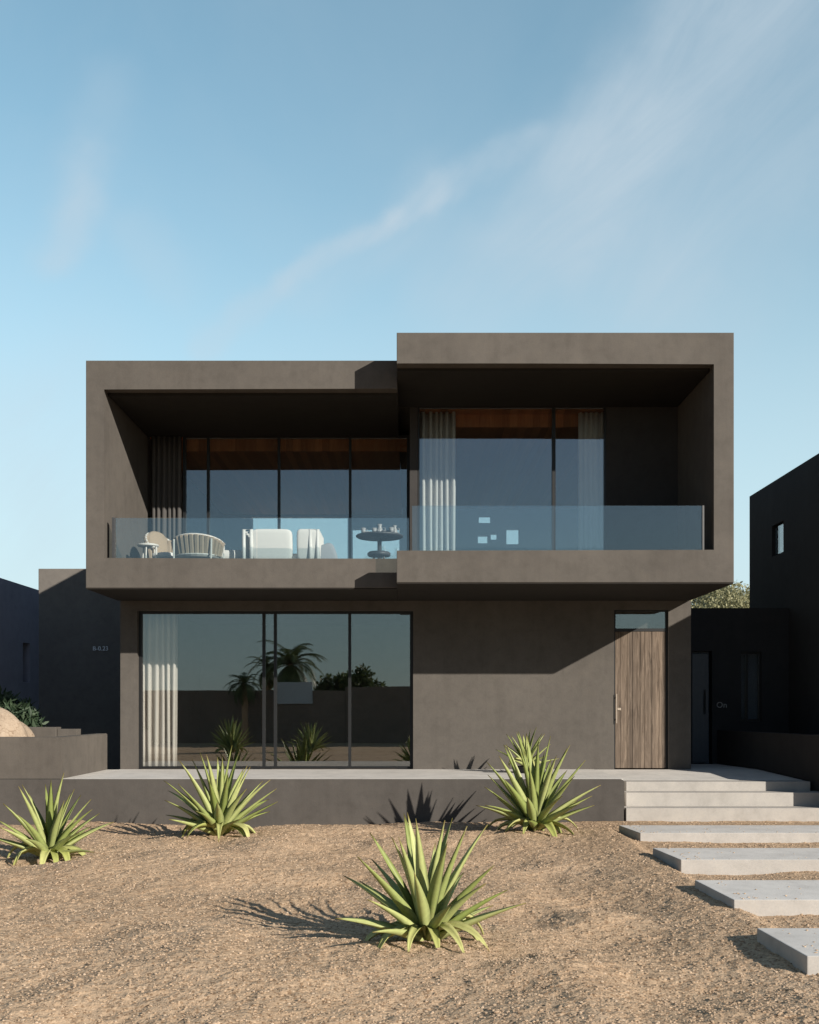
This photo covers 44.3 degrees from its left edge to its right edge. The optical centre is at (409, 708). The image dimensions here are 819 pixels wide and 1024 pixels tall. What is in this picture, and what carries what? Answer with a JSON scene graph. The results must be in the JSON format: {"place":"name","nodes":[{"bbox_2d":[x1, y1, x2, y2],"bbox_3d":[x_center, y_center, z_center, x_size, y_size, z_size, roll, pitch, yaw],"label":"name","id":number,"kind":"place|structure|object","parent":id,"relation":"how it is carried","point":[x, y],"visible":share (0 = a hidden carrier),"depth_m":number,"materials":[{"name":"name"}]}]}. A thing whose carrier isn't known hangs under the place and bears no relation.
{"place":"outdoors","nodes":[
{"label":"outdoors","id":0,"kind":"place"},
{"bbox_2d":[63,770,113,778],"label":"terrace edge path","id":1,"kind":"structure","parent":0,"point":[87,774],"depth_m":15.54,"materials":[{"name":"concrete"}]},
{"bbox_2d":[0,733,106,778],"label":"garden wall","id":2,"kind":"structure","parent":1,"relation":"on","point":[57,757],"depth_m":14.56,"materials":[{"name":"concrete"}]},
{"bbox_2d":[76,769,622,779],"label":"terrace","id":3,"kind":"structure","parent":0,"point":[334,774],"depth_m":15.54,"materials":[{"name":"concrete"}]},
{"bbox_2d":[39,333,733,769],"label":"house","id":4,"kind":"structure","parent":3,"relation":"on","point":[469,651],"depth_m":16.90,"materials":[{"name":"paint"}]},
{"bbox_2d":[137,543,158,557],"bbox_3d":[-4.238,-2.353,16.300,0.344,0.609,0.344,0,0,0],"label":"side table","id":5,"kind":"object","parent":4,"relation":"on","point":[143,545],"visible":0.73,"depth_m":16.19,"materials":[{"name":"beige paint"}]},
{"bbox_2d":[144,531,172,557],"bbox_3d":[-3.997,-2.493,16.554,0.676,0.886,0.783,0,0,33],"label":"lounge chair","id":6,"kind":"object","parent":4,"relation":"on","point":[164,548],"visible":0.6,"depth_m":16.53,"materials":[{"name":"beige wicker"}]},
{"bbox_2d":[143,614,177,765],"bbox_3d":[-4.305,-0.315,17.282,0.612,2.630,0.192,0,0,0],"label":"curtain","id":7,"kind":"object","parent":4,"relation":"hanging from","point":[160,671],"visible":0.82,"depth_m":17.24,"materials":[{"name":"fabric"}]},
{"bbox_2d":[151,436,181,539],"bbox_3d":[-4.288,-3.425,17.723,0.532,2.730,0.080,0,0,0],"label":"curtain","id":8,"kind":"object","parent":4,"relation":"hanging from","point":[166,455],"visible":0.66,"depth_m":17.70,"materials":[{"name":"beige fabric"}]},
{"bbox_2d":[171,533,225,557],"bbox_3d":[-3.374,-2.401,16.091,0.893,0.702,0.743,0,0,8],"label":"lounge chair","id":9,"kind":"object","parent":4,"relation":"on","point":[192,545],"visible":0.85,"depth_m":15.79,"materials":[{"name":"beige paint"}]},
{"bbox_2d":[222,550,241,557],"bbox_3d":[-2.895,-2.312,16.500,0.500,0.525,0.500,0,0,0],"label":"ottoman","id":10,"kind":"object","parent":4,"relation":"on","point":[233,553],"visible":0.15,"depth_m":16.25,"materials":[{"name":"white fabric"}]},
{"bbox_2d":[139,611,412,768],"bbox_3d":[-2.259,-0.313,17.040,4.633,2.661,0.080,0,0,0],"label":"sliding window","id":11,"kind":"structure","parent":4,"relation":"in","point":[141,613],"depth_m":17.00,"materials":[{"name":"metal"}]},
{"bbox_2d":[242,529,323,558],"bbox_3d":[-2.051,-2.461,16.400,1.239,0.822,0.812,0,0,0],"label":"sofa","id":12,"kind":"object","parent":4,"relation":"on","point":[267,543],"visible":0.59,"depth_m":16.02,"materials":[{"name":"white fabric"}]},
{"bbox_2d":[183,435,409,558],"bbox_3d":[-2.006,-3.447,17.840,4.015,2.790,0.080,0,0,0],"label":"sliding window","id":13,"kind":"structure","parent":4,"relation":"in","point":[407,437],"depth_m":17.80,"materials":[{"name":"metal"}]},
{"bbox_2d":[367,550,390,558],"bbox_3d":[-0.486,-2.271,16.000,0.370,0.447,0.370,0,0,0],"label":"stool","id":14,"kind":"object","parent":4,"relation":"on","point":[378,554],"visible":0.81,"depth_m":15.90,"materials":[{"name":"grey wood"}]},
{"bbox_2d":[356,531,402,558],"bbox_3d":[-0.495,-2.456,16.600,0.780,0.812,0.780,0,0,0],"label":"dining table","id":15,"kind":"object","parent":4,"relation":"on","point":[379,537],"visible":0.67,"depth_m":16.48,"materials":[{"name":"grey wood"}]},
{"bbox_2d":[377,524,383,530],"bbox_3d":[-0.488,-2.962,16.715,0.137,0.200,0.120,0,0,37],"label":"jug","id":16,"kind":"object","parent":15,"relation":"on","point":[379,528],"visible":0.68,"depth_m":16.69,"materials":[{"name":"white ceramic"}]},
{"bbox_2d":[420,412,455,550],"bbox_3d":[0.474,-3.525,16.863,0.612,2.870,0.192,0,0,0],"label":"curtain","id":17,"kind":"object","parent":4,"relation":"hanging from","point":[437,479],"visible":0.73,"depth_m":16.82,"materials":[{"name":"fabric"}]},
{"bbox_2d":[418,407,605,550],"bbox_3d":[1.691,-3.527,16.640,3.112,2.950,0.080,0,0,0],"label":"sliding window","id":18,"kind":"structure","parent":4,"relation":"in","point":[553,408],"depth_m":16.60,"materials":[{"name":"metal"}]},
{"bbox_2d":[578,412,602,549],"bbox_3d":[3.050,-3.525,16.862,0.432,2.870,0.092,0,0,0],"label":"curtain","id":19,"kind":"object","parent":4,"relation":"hanging from","point":[590,470],"visible":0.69,"depth_m":16.84,"materials":[{"name":"fabric"}]},
{"bbox_2d":[615,632,665,767],"bbox_3d":[3.893,-0.146,16.935,0.864,2.301,0.150,0,0,0],"label":"door","id":20,"kind":"structure","parent":4,"relation":"in","point":[640,657],"depth_m":16.95,"materials":[{"name":"brown wood"}]},
{"bbox_2d":[614,610,667,631],"bbox_3d":[3.896,-1.479,16.975,0.906,0.357,0.060,0,0,0],"label":"transom window","id":21,"kind":"structure","parent":4,"relation":"in","point":[665,629],"depth_m":16.95,"materials":[{"name":"metal"}]},
{"bbox_2d":[497,727,553,772],"bbox_3d":[1.819,0.655,15.884,0.877,0.729,0.847,0,0,34],"label":"agave","id":22,"kind":"object","parent":3,"relation":"on","point":[523,747],"visible":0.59,"depth_m":15.82,"materials":[{"name":"green plant"}]},
{"bbox_2d":[0,820,818,1023],"bbox_3d":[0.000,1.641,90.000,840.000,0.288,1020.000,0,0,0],"label":"ground","id":23,"kind":"structure","parent":0,"point":[276,902],"depth_m":7.19,"materials":[{"name":"beige gravel"}]},
{"bbox_2d":[0,578,38,718],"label":"neighbour house","id":24,"kind":"structure","parent":23,"relation":"on","point":[19,637],"depth_m":20.62,"materials":[{"name":"paint"}]},
{"bbox_2d":[0,685,49,726],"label":"shrub","id":25,"kind":"object","parent":23,"relation":"on","point":[22,711],"visible":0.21,"depth_m":18.42,"materials":[{"name":"green plant"}]},
{"bbox_2d":[0,773,112,865],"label":"agave","id":26,"kind":"object","parent":23,"relation":"on","point":[53,839],"visible":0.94,"depth_m":11.09,"materials":[{"name":"green plant"}]},
{"bbox_2d":[163,747,276,842],"bbox_3d":[-2.343,1.108,12.513,1.477,1.320,1.518,3,-2,0],"label":"agave","id":27,"kind":"object","parent":23,"relation":"on","point":[220,814],"visible":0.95,"depth_m":12.34,"materials":[{"name":"green plant"}]},
{"bbox_2d":[0,779,623,827],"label":"retaining wall","id":28,"kind":"structure","parent":23,"relation":"on","point":[333,801],"depth_m":14.53,"materials":[{"name":"concrete"}]},
{"bbox_2d":[335,812,525,952],"bbox_3d":[0.112,1.226,6.779,1.183,1.036,1.146,0,0,-38],"label":"agave","id":29,"kind":"object","parent":23,"relation":"on","point":[422,911],"visible":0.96,"depth_m":6.66,"materials":[{"name":"green plant"}]},
{"bbox_2d":[476,734,600,836],"bbox_3d":[1.664,1.098,13.033,1.511,1.537,1.604,0,0,29],"label":"agave","id":30,"kind":"object","parent":23,"relation":"on","point":[535,799],"visible":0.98,"depth_m":12.85,"materials":[{"name":"green plant"}]},
{"bbox_2d":[619,825,818,842],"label":"stepping slab","id":31,"kind":"structure","parent":23,"relation":"on","point":[750,834],"depth_m":12.10,"materials":[{"name":"concrete"}]},
{"bbox_2d":[690,581,749,607],"bbox_3d":[11.293,-1.482,35.665,7.493,6.625,7.637,0,0,0],"label":"olive tree","id":32,"kind":"object","parent":23,"relation":"on","point":[731,596],"visible":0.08,"depth_m":34.28,"materials":[{"name":"green plant"}]},
{"bbox_2d":[623,780,818,821],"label":"entrance steps","id":33,"kind":"structure","parent":23,"relation":"on","point":[716,800],"depth_m":14.80,"materials":[{"name":"concrete"}]},
{"bbox_2d":[653,848,818,874],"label":"stepping slab","id":34,"kind":"structure","parent":23,"relation":"on","point":[746,861],"depth_m":9.97,"materials":[{"name":"concrete"}]},
{"bbox_2d":[691,453,818,763],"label":"neighbour house","id":35,"kind":"structure","parent":23,"relation":"on","point":[755,667],"depth_m":18.55,"materials":[{"name":"black paint"}]},
{"bbox_2d":[692,654,707,761],"bbox_3d":[5.381,-0.006,18.619,0.303,2.012,0.102,0,0,0],"label":"door","id":36,"kind":"structure","parent":35,"relation":"in","point":[699,661],"depth_m":18.63,"materials":[{"name":"metal"}]},
{"bbox_2d":[740,652,759,720],"bbox_3d":[6.299,-0.405,18.630,0.384,1.278,0.060,0,0,0],"label":"window frame","id":37,"kind":"structure","parent":35,"relation":"in","point":[746,653],"depth_m":18.60,"materials":[{"name":"metal"}]},
{"bbox_2d":[695,880,818,915],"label":"stepping slab","id":38,"kind":"structure","parent":23,"relation":"on","point":[806,901],"depth_m":8.09,"materials":[{"name":"concrete"}]},
{"bbox_2d":[717,730,818,790],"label":"boundary wall","id":39,"kind":"structure","parent":23,"relation":"on","point":[793,755],"depth_m":16.40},
{"bbox_2d":[757,928,818,974],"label":"stepping slab","id":40,"kind":"structure","parent":23,"relation":"on","point":[782,942],"depth_m":6.46,"materials":[{"name":"concrete"}]},
{"bbox_2d":[0,0,818,603],"label":"sky","id":41,"kind":"structure","parent":0,"point":[181,180],"materials":[{"name":"blue"}]},
{"bbox_2d":[595,764,799,779],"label":"entrance path","id":42,"kind":"structure","parent":0,"point":[709,772],"depth_m":16.29,"materials":[{"name":"concrete"}]},
{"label":"planting bed","id":43,"kind":"structure","parent":0,"visible":0},
{"bbox_2d":[0,707,34,736],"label":"boulder","id":44,"kind":"object","parent":43,"relation":"on","point":[11,725],"visible":0.21,"depth_m":15.24,"materials":[{"name":"stone"}]},
{"bbox_2d":[29,727,80,736],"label":"stepped wall","id":45,"kind":"structure","parent":43,"relation":"on","point":[47,731],"depth_m":15.90,"materials":[{"name":"concrete"}]},
{"bbox_3d":[-1.320,-2.188,16.450,0.356,0.275,0.356,0,0,0],"label":"pouf","id":46,"kind":"object","parent":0,"visible":0},
{"bbox_2d":[321,543,337,558],"bbox_3d":[-1.357,-2.500,16.350,0.380,0.380,0.120,0,0,0],"label":"throw pillow","id":47,"kind":"object","parent":46,"relation":"on","point":[328,550],"visible":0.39,"depth_m":16.29,"materials":[{"name":"grey fabric"}]}
]}

